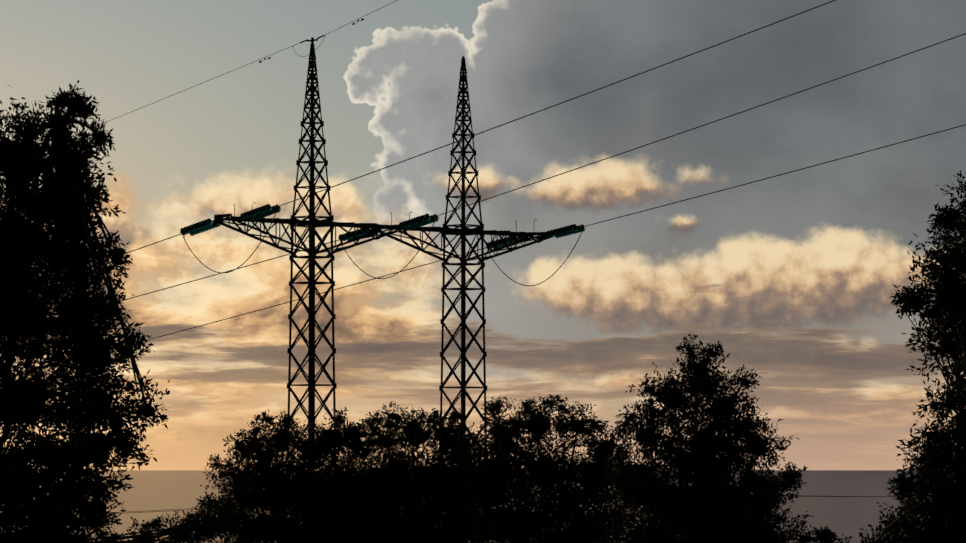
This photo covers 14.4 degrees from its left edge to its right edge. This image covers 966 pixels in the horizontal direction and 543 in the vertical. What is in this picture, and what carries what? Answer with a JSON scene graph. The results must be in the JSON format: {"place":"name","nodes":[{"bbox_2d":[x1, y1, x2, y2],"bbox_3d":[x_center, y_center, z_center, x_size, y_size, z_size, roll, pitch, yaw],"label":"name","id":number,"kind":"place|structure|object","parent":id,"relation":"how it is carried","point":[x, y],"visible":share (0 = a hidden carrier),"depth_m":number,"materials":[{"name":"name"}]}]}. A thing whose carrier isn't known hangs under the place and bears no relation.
{"place":"outdoors","nodes":[
{"label":"outdoors","id":0,"kind":"place"},
{"bbox_2d":[179,18,586,246],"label":"pylon fittings","id":1,"kind":"object","parent":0,"point":[275,207],"visible":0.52,"depth_m":131.98,"materials":[{"name":"black metal"}]},
{"bbox_2d":[1,470,953,542],"bbox_3d":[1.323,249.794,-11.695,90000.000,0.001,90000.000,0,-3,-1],"label":"sea water","id":2,"kind":"structure","parent":0,"point":[164,490],"depth_m":19305.80,"materials":[{"name":"grey liquid"}]},
{"bbox_2d":[0,0,965,469],"label":"sky","id":3,"kind":"structure","parent":0,"point":[795,273],"materials":[{"name":"grey"}]},
{"bbox_2d":[109,495,913,513],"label":"line wires","id":4,"kind":"object","parent":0,"point":[536,503],"visible":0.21,"depth_m":148.07,"materials":[{"name":"black metal"}]},
{"bbox_3d":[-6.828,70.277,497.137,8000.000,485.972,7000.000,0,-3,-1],"label":"hillside","id":5,"kind":"structure","parent":0,"visible":0},
{"bbox_2d":[0,80,169,542],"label":"tree","id":6,"kind":"object","parent":5,"relation":"on","point":[65,198],"visible":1,"depth_m":39.52,"materials":[{"name":"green plant"}]},
{"bbox_2d":[77,492,247,542],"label":"bush","id":7,"kind":"object","parent":5,"relation":"on","point":[187,529],"visible":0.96,"depth_m":89.20,"materials":[{"name":"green plant"}]},
{"bbox_2d":[184,406,417,542],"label":"tree","id":8,"kind":"object","parent":5,"relation":"on","point":[331,507],"visible":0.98,"depth_m":99.43,"materials":[{"name":"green plant"}]},
{"bbox_2d":[213,37,552,541],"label":"transmission tower","id":9,"kind":"structure","parent":5,"relation":"on","point":[312,223],"depth_m":131.99,"materials":[{"name":"black metal"}]},
{"bbox_2d":[180,204,584,248],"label":"pylon insulators","id":10,"kind":"object","parent":9,"relation":"attached to","point":[265,211],"visible":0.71,"depth_m":132.52,"materials":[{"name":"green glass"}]},
{"bbox_2d":[50,0,965,339],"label":"conductors","id":11,"kind":"object","parent":9,"relation":"attached to","point":[524,186],"visible":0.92,"depth_m":128.52,"materials":[{"name":"grey metal"}]},
{"bbox_2d":[336,401,504,542],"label":"tree","id":12,"kind":"object","parent":5,"relation":"on","point":[447,504],"visible":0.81,"depth_m":101.11,"materials":[{"name":"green plant"}]},
{"bbox_2d":[449,394,635,542],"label":"tree","id":13,"kind":"object","parent":5,"relation":"on","point":[505,478],"visible":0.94,"depth_m":95.23,"materials":[{"name":"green plant"}]},
{"bbox_2d":[582,333,818,542],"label":"tree","id":14,"kind":"object","parent":5,"relation":"on","point":[710,504],"visible":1,"depth_m":81.39,"materials":[{"name":"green plant"}]},
{"bbox_2d":[812,526,852,542],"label":"bush","id":15,"kind":"object","parent":5,"relation":"on","point":[827,535],"visible":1,"depth_m":69.41,"materials":[{"name":"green plant"}]},
{"bbox_2d":[859,170,965,542],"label":"tree","id":16,"kind":"object","parent":5,"relation":"on","point":[939,482],"visible":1,"depth_m":44.66,"materials":[{"name":"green plant"}]}
]}

